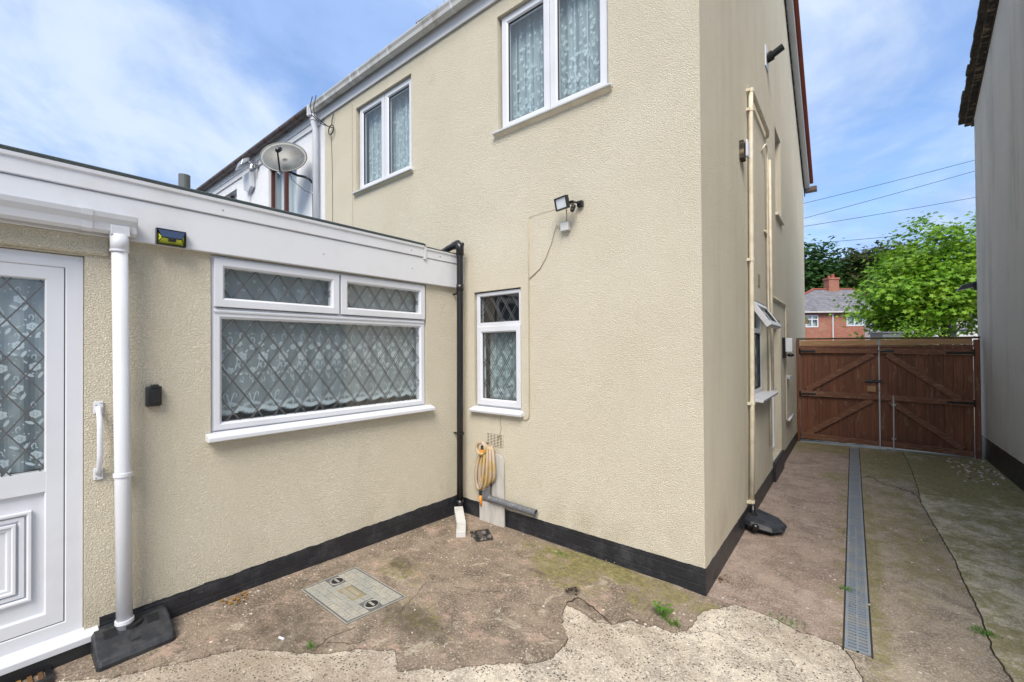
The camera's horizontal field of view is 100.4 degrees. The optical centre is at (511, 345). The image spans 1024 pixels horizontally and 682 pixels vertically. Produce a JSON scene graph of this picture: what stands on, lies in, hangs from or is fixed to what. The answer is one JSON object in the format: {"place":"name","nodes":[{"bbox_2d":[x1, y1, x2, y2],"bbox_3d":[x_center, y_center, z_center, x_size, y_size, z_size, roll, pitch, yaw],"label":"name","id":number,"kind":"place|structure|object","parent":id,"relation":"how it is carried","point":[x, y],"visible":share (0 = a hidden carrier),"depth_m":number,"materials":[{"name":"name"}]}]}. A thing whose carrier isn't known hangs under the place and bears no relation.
{"place":"outdoors","nodes":[
{"label":"outdoors","id":0,"kind":"place"},
{"bbox_2d":[21,512,729,681],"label":"paving patch","id":1,"kind":"object","parent":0,"point":[457,622],"visible":0.77,"depth_m":2.55,"materials":[{"name":"brown concrete"}]},
{"bbox_2d":[90,604,175,671],"bbox_3d":[-1.929,1.481,2.179,0.239,0.117,0.304,-1,-1,39],"label":"drain guard","id":2,"kind":"object","parent":1,"relation":"on","point":[146,631],"visible":0.92,"depth_m":2.14,"materials":[{"name":"black plastic"}]},
{"bbox_2d":[220,590,247,604],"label":"leaf litter","id":3,"kind":"object","parent":1,"relation":"on","point":[236,598],"visible":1,"depth_m":2.56,"materials":[{"name":"orange plant"}]},
{"bbox_2d":[306,639,317,649],"bbox_3d":[-1.032,1.527,2.179,0.067,0.037,0.053,-1,-1,39],"label":"weed","id":4,"kind":"object","parent":1,"relation":"on","point":[310,645],"visible":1,"depth_m":2.18,"materials":[{"name":"green plant"}]},
{"bbox_2d":[66,612,567,680],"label":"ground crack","id":5,"kind":"object","parent":1,"relation":"on","point":[351,650],"visible":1,"depth_m":2.14,"materials":[{"name":"brown"}]},
{"bbox_2d":[301,567,405,624],"bbox_3d":[-0.994,1.550,2.670,0.562,0.040,0.386,-1,-1,39],"label":"manhole cover","id":6,"kind":"object","parent":1,"relation":"on","point":[350,595],"visible":1,"depth_m":2.65,"materials":[{"name":"grey"}]},
{"bbox_2d":[454,506,465,536],"bbox_3d":[-0.453,1.536,3.744,0.092,0.099,0.444,0,-1,-10],"label":"channel offcut","id":7,"kind":"object","parent":1,"relation":"on","point":[460,521],"visible":1,"depth_m":3.71,"materials":[{"name":"white plastic"}]},
{"bbox_2d":[470,529,493,541],"bbox_3d":[-0.255,1.574,3.559,0.183,0.031,0.215,0,-1,-19],"label":"gully","id":8,"kind":"object","parent":1,"relation":"on","point":[482,535],"visible":1,"depth_m":3.54,"materials":[{"name":"black"}]},
{"bbox_2d":[480,501,504,527],"bbox_3d":[-0.180,1.501,3.830,0.291,0.223,0.016,-1,-1,39],"label":"board","id":9,"kind":"object","parent":1,"relation":"on","point":[492,513],"visible":0.8,"depth_m":3.81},
{"bbox_2d":[487,495,537,515],"bbox_3d":[-0.004,1.367,3.663,0.507,0.074,0.056,-1,-1,37],"label":"pipe offcut","id":10,"kind":"object","parent":9,"relation":"on","point":[513,505],"visible":1,"depth_m":3.63,"materials":[{"name":"grey plastic"}]},
{"bbox_2d":[492,454,504,499],"bbox_3d":[-0.120,1.286,3.804,0.140,0.635,0.014,-1,-1,39],"label":"board","id":11,"kind":"object","parent":1,"relation":"on","point":[498,487],"visible":0.62,"depth_m":3.79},
{"bbox_2d":[565,587,577,594],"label":"leaf litter","id":12,"kind":"object","parent":1,"relation":"on","point":[570,589],"visible":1,"depth_m":2.74,"materials":[{"name":"brown plant"}]},
{"bbox_2d":[566,597,609,622],"bbox_3d":[0.473,1.576,2.558,0.290,0.018,0.099,-1,-1,39],"label":"ground crack","id":13,"kind":"object","parent":1,"relation":"on","point":[587,604],"visible":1,"depth_m":2.61,"materials":[{"name":"brown"}]},
{"bbox_2d":[566,604,727,632],"bbox_3d":[0.848,1.594,2.510,1.024,0.040,0.240,0,-1,-2],"label":"ground crack","id":14,"kind":"object","parent":1,"relation":"on","point":[653,625],"visible":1,"depth_m":2.48,"materials":[{"name":"brown"}]},
{"bbox_2d":[653,601,674,619],"bbox_3d":[0.891,1.561,2.510,0.124,0.078,0.099,-1,-1,13],"label":"weed","id":15,"kind":"object","parent":1,"relation":"on","point":[661,610],"visible":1,"depth_m":2.51,"materials":[{"name":"green plant"}]},
{"bbox_2d":[665,617,682,628],"bbox_3d":[0.917,1.584,2.465,0.156,0.033,0.088,-1,-1,39],"label":"grass tuft","id":16,"kind":"object","parent":1,"relation":"on","point":[671,624],"visible":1,"depth_m":2.45,"materials":[{"name":"green plant"}]},
{"bbox_2d":[0,0,979,260],"label":"sky","id":17,"kind":"structure","parent":0,"point":[159,90],"materials":[{"name":"blue"}]},
{"bbox_2d":[58,605,1004,681],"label":"yard","id":18,"kind":"structure","parent":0,"point":[719,645],"depth_m":2.14,"materials":[{"name":"beige concrete"}]},
{"bbox_2d":[16,665,53,681],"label":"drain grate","id":19,"kind":"object","parent":18,"relation":"on","point":[49,676],"visible":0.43,"depth_m":1.95,"materials":[{"name":"black plastic"}]},
{"bbox_2d":[59,446,1016,681],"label":"gravel","id":20,"kind":"structure","parent":18,"relation":"on","point":[981,473],"depth_m":2.84,"materials":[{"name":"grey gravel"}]},
{"bbox_2d":[708,441,849,645],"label":"alley path","id":21,"kind":"structure","parent":0,"point":[792,591],"depth_m":3.30,"materials":[{"name":"concrete"}]},
{"bbox_2d":[745,508,786,535],"bbox_3d":[2.234,1.554,3.745,0.296,0.127,0.425,-1,-1,39],"label":"drain guard","id":22,"kind":"object","parent":21,"relation":"on","point":[761,521],"visible":0.91,"depth_m":3.68,"materials":[{"name":"black plastic"}]},
{"bbox_2d":[765,611,804,629],"bbox_3d":[1.595,1.592,2.484,0.201,0.018,0.143,-1,-1,39],"label":"grass tuft","id":23,"kind":"object","parent":21,"relation":"on","point":[786,620],"visible":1,"depth_m":2.47,"materials":[{"name":"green plant"}]},
{"bbox_2d":[805,274,887,347],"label":"brick house","id":24,"kind":"structure","parent":0,"point":[820,305],"depth_m":37.06,"materials":[{"name":"brick"}]},
{"bbox_2d":[805,315,817,326],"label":"window","id":25,"kind":"structure","parent":24,"relation":"in","point":[813,319],"depth_m":37.01,"materials":[{"name":"white plastic"}]},
{"bbox_2d":[846,315,866,325],"bbox_3d":[30.050,-2.216,37.125,2.108,0.980,0.250,0,0,0],"label":"window","id":26,"kind":"structure","parent":24,"relation":"in","point":[849,318],"depth_m":37.19,"materials":[{"name":"white plastic"}]},
{"bbox_2d":[811,242,905,254],"bbox_3d":[19.116,-5.692,25.006,8.412,0.814,0.025,0,-1,0],"label":"overhead wire","id":27,"kind":"object","parent":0,"point":[855,250],"visible":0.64,"depth_m":25.00,"materials":[{"name":"black"}]},
{"bbox_2d":[868,332,903,373],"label":"shed","id":28,"kind":"structure","parent":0,"point":[880,334],"depth_m":14.06,"materials":[{"name":"grey metal"}]},
{"bbox_2d":[803,160,973,203],"bbox_3d":[22.077,-9.805,24.996,27.765,6.858,0.025,0,-1,0],"label":"overhead wire","id":29,"kind":"object","parent":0,"point":[888,182],"visible":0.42,"depth_m":24.99,"materials":[{"name":"black"}]},
{"bbox_2d":[805,227,971,243],"bbox_3d":[20.183,-6.446,25.001,17.118,1.398,0.025,0,-1,0],"label":"overhead wire","id":30,"kind":"object","parent":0,"point":[867,238],"visible":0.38,"depth_m":24.99,"materials":[{"name":"black"}]},
{"bbox_2d":[804,197,974,226],"bbox_3d":[22.076,-8.039,25.004,27.741,4.534,0.025,0,-1,0],"label":"overhead wire","id":31,"kind":"object","parent":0,"point":[893,211],"visible":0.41,"depth_m":24.99,"materials":[{"name":"black"}]},
{"bbox_2d":[806,171,973,217],"bbox_3d":[22.078,-9.049,25.000,27.749,7.502,0.025,0,-1,0],"label":"overhead wire","id":32,"kind":"object","parent":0,"point":[888,195],"visible":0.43,"depth_m":24.99,"materials":[{"name":"black"}]},
{"bbox_2d":[801,429,983,458],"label":"driveway","id":33,"kind":"structure","parent":0,"point":[859,444],"depth_m":7.04,"materials":[{"name":"concrete"}]},
{"bbox_2d":[865,315,977,369],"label":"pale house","id":34,"kind":"structure","parent":0,"point":[952,335],"depth_m":30.01,"materials":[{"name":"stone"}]},
{"bbox_2d":[846,447,1010,681],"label":"alley path","id":35,"kind":"structure","parent":0,"point":[924,596],"depth_m":2.71,"materials":[{"name":"concrete"}]},
{"bbox_2d":[842,448,873,658],"bbox_3d":[3.595,1.624,4.470,0.127,0.040,5.760,-1,-1,39],"label":"drain channel","id":36,"kind":"object","parent":35,"relation":"on","point":[857,633],"visible":1,"depth_m":2.99,"materials":[{"name":"grey metal"}]},
{"bbox_2d":[840,585,854,591],"bbox_3d":[2.197,1.587,2.800,0.076,0.024,0.083,0,-1,-19],"label":"grass tuft","id":37,"kind":"object","parent":36,"relation":"on","point":[846,588],"visible":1,"depth_m":2.80,"materials":[{"name":"green plant"}]},
{"bbox_2d":[801,440,975,458],"bbox_3d":[5.773,1.617,6.684,2.088,0.042,0.110,-1,-1,36],"label":"threshold strip","id":38,"kind":"object","parent":35,"relation":"on","point":[854,446],"visible":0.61,"depth_m":6.66,"materials":[{"name":"grey concrete"}]},
{"bbox_2d":[796,336,981,458],"bbox_3d":[5.774,0.746,6.692,2.176,1.785,0.080,-1,-1,36],"label":"gateway","id":39,"kind":"object","parent":38,"relation":"on","point":[977,398],"visible":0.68,"depth_m":6.07,"materials":[{"name":"brown wood"}]},
{"bbox_2d":[799,340,883,448],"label":"gate","id":40,"kind":"structure","parent":39,"relation":"attached to","point":[839,393],"depth_m":6.96,"materials":[{"name":"brown wood"}]},
{"bbox_2d":[877,338,975,456],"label":"gate","id":41,"kind":"structure","parent":39,"relation":"attached to","point":[927,402],"depth_m":6.36,"materials":[{"name":"brown wood"}]},
{"bbox_2d":[903,453,1012,681],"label":"ground crack","id":42,"kind":"object","parent":35,"relation":"on","point":[963,582],"visible":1,"depth_m":2.78,"materials":[{"name":"brown concrete"}]},
{"bbox_2d":[967,624,1002,638],"bbox_3d":[2.608,1.576,2.365,0.124,0.033,0.099,0,-1,9],"label":"grass tuft","id":43,"kind":"object","parent":35,"relation":"on","point":[984,632],"visible":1,"depth_m":2.36,"materials":[{"name":"green plant"}]},
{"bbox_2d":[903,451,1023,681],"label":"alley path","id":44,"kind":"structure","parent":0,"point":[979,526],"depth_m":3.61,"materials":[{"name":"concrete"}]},
{"bbox_2d":[955,464,1000,475],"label":"leaf litter","id":45,"kind":"object","parent":44,"relation":"on","point":[981,469],"visible":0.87,"depth_m":5.48,"materials":[{"name":"plant"}]},
{"label":"ground","id":46,"kind":"structure","parent":0,"visible":0},
{"bbox_2d":[0,144,464,681],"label":"extension","id":47,"kind":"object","parent":46,"relation":"on","point":[300,370],"visible":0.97,"depth_m":2.52,"materials":[{"name":"beige paint"}]},
{"bbox_2d":[93,401,102,479],"bbox_3d":[-2.078,0.480,2.150,0.072,0.396,0.036,-1,-1,39],"label":"grab handle","id":48,"kind":"object","parent":47,"relation":"attached to","point":[98,412],"visible":1,"depth_m":2.14,"materials":[{"name":"white plastic"}]},
{"bbox_2d":[109,233,133,630],"bbox_3d":[-2.000,0.468,2.196,0.088,2.071,0.127,0,-1,-19],"label":"downpipe","id":49,"kind":"object","parent":47,"relation":"attached to","point":[120,252],"visible":0.98,"depth_m":2.16,"materials":[{"name":"white plastic"}]},
{"bbox_2d":[145,384,161,406],"bbox_3d":[-1.950,0.269,2.325,0.049,0.119,0.067,-1,-1,39],"label":"key safe","id":50,"kind":"object","parent":47,"relation":"attached to","point":[153,394],"visible":1,"depth_m":2.31,"materials":[{"name":"black plastic"}]},
{"bbox_2d":[155,227,185,247],"bbox_3d":[-1.883,-0.598,2.361,0.052,0.086,0.133,-1,-1,39],"label":"solar light","id":51,"kind":"object","parent":47,"relation":"attached to","point":[169,237],"visible":1,"depth_m":2.35,"materials":[{"name":"yellow plastic"}]},
{"bbox_2d":[178,173,189,187],"bbox_3d":[-2.677,-1.143,3.488,0.080,0.505,0.080,-1,-1,39],"label":"roof vent","id":52,"kind":"object","parent":47,"relation":"on","point":[183,180],"visible":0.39,"depth_m":3.46,"materials":[{"name":"grey metal"}]},
{"bbox_2d":[205,255,434,442],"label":"window","id":53,"kind":"structure","parent":47,"relation":"in","point":[293,348],"depth_m":3.16,"materials":[{"name":"white plastic"}]},
{"bbox_2d":[441,240,463,506],"bbox_3d":[-0.575,0.258,4.090,0.079,2.504,0.363,0,-1,-42],"label":"downpipe","id":54,"kind":"object","parent":47,"relation":"attached to","point":[458,245],"visible":0.96,"depth_m":3.97,"materials":[{"name":"black plastic"}]},
{"bbox_2d":[195,106,324,219],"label":"neighbour house","id":55,"kind":"structure","parent":46,"relation":"on","point":[279,190],"depth_m":6.75,"materials":[{"name":"paint"}]},
{"bbox_2d":[228,191,236,198],"bbox_3d":[-4.818,-2.346,8.643,0.850,1.010,1.555,-1,-1,39],"label":"window","id":56,"kind":"structure","parent":55,"relation":"in","point":[234,195],"depth_m":8.05,"materials":[{"name":"glass"}]},
{"bbox_2d":[235,157,258,170],"bbox_3d":[-4.428,-3.041,7.129,0.358,0.242,0.237,-1,-1,39],"label":"floodlight","id":57,"kind":"object","parent":55,"relation":"attached to","point":[242,163],"visible":1,"depth_m":7.08,"materials":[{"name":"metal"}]},
{"bbox_2d":[242,171,254,197],"bbox_3d":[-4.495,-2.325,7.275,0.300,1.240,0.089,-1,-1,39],"label":"alarm box","id":58,"kind":"object","parent":55,"relation":"attached to","point":[248,178],"visible":0.8,"depth_m":7.22,"materials":[{"name":"white plastic"}]},
{"bbox_2d":[271,170,296,212],"bbox_3d":[-3.047,-2.246,7.228,0.980,1.260,1.555,-1,-1,39],"label":"window","id":59,"kind":"structure","parent":55,"relation":"in","point":[283,188],"depth_m":6.83,"materials":[{"name":"clear glass"}]},
{"bbox_2d":[259,142,312,216],"bbox_3d":[-3.049,-1.870,5.820,0.453,1.885,0.581,-1,-1,39],"label":"satellite dish","id":60,"kind":"object","parent":55,"relation":"attached to","point":[282,157],"visible":0.98,"depth_m":5.83,"materials":[{"name":"grey metal"}]},
{"bbox_2d":[307,0,816,595],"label":"house","id":61,"kind":"structure","parent":46,"relation":"on","point":[483,130],"depth_m":3.50,"materials":[{"name":"beige paint"}]},
{"bbox_2d":[310,113,318,217],"bbox_3d":[-2.679,-1.981,5.786,0.088,2.300,0.111,-1,-1,39],"label":"downpipe","id":62,"kind":"object","parent":61,"relation":"attached to","point":[313,120],"visible":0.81,"depth_m":5.77,"materials":[{"name":"white plastic"}]},
{"bbox_2d":[310,95,333,221],"bbox_3d":[-2.495,-2.120,5.609,0.377,2.372,0.084,0,-1,7],"label":"cable","id":63,"kind":"object","parent":61,"relation":"attached to","point":[331,143],"visible":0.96,"depth_m":5.62,"materials":[{"name":"black metal"}]},
{"bbox_2d":[352,77,413,196],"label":"window","id":64,"kind":"structure","parent":61,"relation":"in","point":[385,123],"depth_m":5.01,"materials":[{"name":"white plastic"}]},
{"bbox_2d":[415,0,444,23],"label":"tv aerial","id":65,"kind":"object","parent":61,"relation":"attached to","point":[426,15],"visible":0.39,"depth_m":5.25,"materials":[{"name":"metal"}]},
{"bbox_2d":[474,441,495,505],"bbox_3d":[-0.243,1.156,3.857,0.272,0.600,0.110,-1,-1,39],"label":"hose","id":66,"kind":"object","parent":61,"relation":"hanging from","point":[484,474],"visible":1,"depth_m":3.82,"materials":[{"name":"yellow plastic"}]},
{"bbox_2d":[482,485,489,500],"bbox_3d":[-0.236,1.308,3.858,0.099,0.183,0.011,-1,-1,39],"label":"offcut","id":67,"kind":"object","parent":66,"relation":"attached to","point":[485,493],"visible":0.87,"depth_m":3.85,"materials":[{"name":"grey plastic"}]},
{"bbox_2d":[469,288,523,416],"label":"window","id":68,"kind":"structure","parent":61,"relation":"in","point":[498,312],"depth_m":3.94,"materials":[{"name":"white plastic"}]},
{"bbox_2d":[522,209,554,419],"bbox_3d":[0.242,-0.240,3.539,0.401,1.735,0.014,-1,-1,37],"label":"cable","id":69,"kind":"object","parent":61,"relation":"attached to","point":[528,312],"visible":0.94,"depth_m":3.61,"materials":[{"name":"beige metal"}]},
{"bbox_2d":[529,209,566,278],"bbox_3d":[0.299,-0.821,3.479,0.041,0.503,0.409,0,-1,-44],"label":"cable","id":70,"kind":"object","parent":61,"relation":"attached to","point":[550,245],"visible":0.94,"depth_m":3.48,"materials":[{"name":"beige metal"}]},
{"bbox_2d":[492,0,612,138],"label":"window","id":71,"kind":"structure","parent":61,"relation":"in","point":[555,52],"depth_m":3.56,"materials":[{"name":"white plastic"}]},
{"bbox_2d":[560,222,570,231],"bbox_3d":[0.423,-0.941,3.375,0.073,0.065,0.042,-1,-1,39],"label":"junction box","id":72,"kind":"object","parent":61,"relation":"attached to","point":[565,226],"visible":1,"depth_m":3.36,"materials":[{"name":"white plastic"}]},
{"bbox_2d":[554,195,583,211],"bbox_3d":[0.434,-1.086,3.280,0.230,0.130,0.120,-1,-1,12],"label":"floodlight","id":73,"kind":"object","parent":61,"relation":"attached to","point":[563,202],"visible":1,"depth_m":3.27,"materials":[{"name":"black plastic"}]},
{"bbox_2d":[739,139,749,161],"bbox_3d":[2.045,-1.717,3.754,0.062,0.170,0.130,-1,-1,39],"label":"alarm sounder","id":74,"kind":"object","parent":61,"relation":"attached to","point":[744,150],"visible":1,"depth_m":3.72,"materials":[{"name":"brown plastic"}]},
{"bbox_2d":[746,87,769,512],"bbox_3d":[2.521,-0.429,4.335,0.078,4.021,1.322,-1,-1,38],"label":"downpipe","id":75,"kind":"object","parent":61,"relation":"attached to","point":[752,97],"visible":0.93,"depth_m":3.93,"materials":[{"name":"beige paint"}]},
{"bbox_2d":[761,144,773,445],"bbox_3d":[2.861,-0.551,4.775,0.054,3.345,0.410,-1,-1,39],"label":"pipe","id":76,"kind":"object","parent":61,"relation":"attached to","point":[768,232],"visible":1,"depth_m":4.88,"materials":[{"name":"beige paint"}]},
{"bbox_2d":[754,301,781,402],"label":"window","id":77,"kind":"structure","parent":61,"relation":"in","point":[761,313],"depth_m":4.67,"materials":[{"name":"white plastic"}]},
{"bbox_2d":[772,328,775,450],"bbox_3d":[3.304,0.527,5.429,0.151,1.715,0.810,-1,-1,39],"label":"door","id":78,"kind":"structure","parent":61,"relation":"in","point":[773,398],"depth_m":5.72,"materials":[{"name":"white plastic"}]},
{"bbox_2d":[765,44,784,72],"bbox_3d":[3.040,-3.358,4.941,0.201,0.240,0.180,-1,-1,39],"label":"wall light","id":79,"kind":"object","parent":61,"relation":"attached to","point":[770,55],"depth_m":4.92,"materials":[{"name":"black plastic"}]},
{"bbox_2d":[775,212,784,224],"bbox_3d":[3.533,-1.691,5.719,0.135,0.032,0.620,-1,-1,39],"label":"window","id":80,"kind":"structure","parent":61,"relation":"in","point":[777,214],"depth_m":5.61,"materials":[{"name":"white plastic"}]},
{"bbox_2d":[769,295,794,421],"bbox_3d":[3.685,0.240,5.784,0.043,1.674,2.200,-1,-1,39],"label":"pipe","id":81,"kind":"object","parent":61,"relation":"attached to","point":[793,414],"visible":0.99,"depth_m":6.02,"materials":[{"name":"beige paint"}]},
{"bbox_2d":[782,337,793,357],"bbox_3d":[3.794,0.025,5.858,0.132,0.280,0.150,-1,-1,39],"label":"utility box","id":82,"kind":"object","parent":61,"relation":"attached to","point":[787,344],"visible":1,"depth_m":5.82,"materials":[{"name":"white plastic"}]},
{"bbox_2d":[804,234,877,291],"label":"broadleaf tree","id":83,"kind":"object","parent":46,"relation":"on","point":[813,267],"visible":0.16,"depth_m":52.84,"materials":[{"name":"green plant"}]},
{"bbox_2d":[808,243,907,292],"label":"broadleaf tree","id":84,"kind":"object","parent":46,"relation":"on","point":[858,257],"visible":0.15,"depth_m":52.33,"materials":[{"name":"green plant"}]},
{"bbox_2d":[831,231,941,267],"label":"broadleaf tree","id":85,"kind":"object","parent":46,"relation":"on","point":[881,244],"visible":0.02,"depth_m":56.80,"materials":[{"name":"green plant"}]},
{"bbox_2d":[829,209,977,344],"bbox_3d":[17.161,-2.014,16.768,7.569,7.548,6.928,0,-1,-29],"label":"maple tree","id":86,"kind":"object","parent":46,"relation":"on","point":[928,285],"visible":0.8,"depth_m":16.09,"materials":[{"name":"green plant"}]},
{"bbox_2d":[879,312,954,347],"bbox_3d":[12.255,0.351,13.107,2.074,2.759,1.870,-1,-1,39],"label":"shrub","id":87,"kind":"object","parent":46,"relation":"on","point":[929,331],"visible":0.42,"depth_m":12.96,"materials":[{"name":"green plant"}]},
{"bbox_2d":[958,0,1023,490],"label":"white house","id":88,"kind":"structure","parent":46,"relation":"on","point":[991,110],"depth_m":5.29,"materials":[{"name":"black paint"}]},
{"bbox_2d":[955,281,976,291],"bbox_3d":[6.904,-0.900,6.457,0.255,0.137,0.223,-1,-1,39],"label":"wall lamp","id":89,"kind":"object","parent":88,"relation":"attached to","point":[973,285],"visible":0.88,"depth_m":6.40,"materials":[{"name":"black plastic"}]}
]}

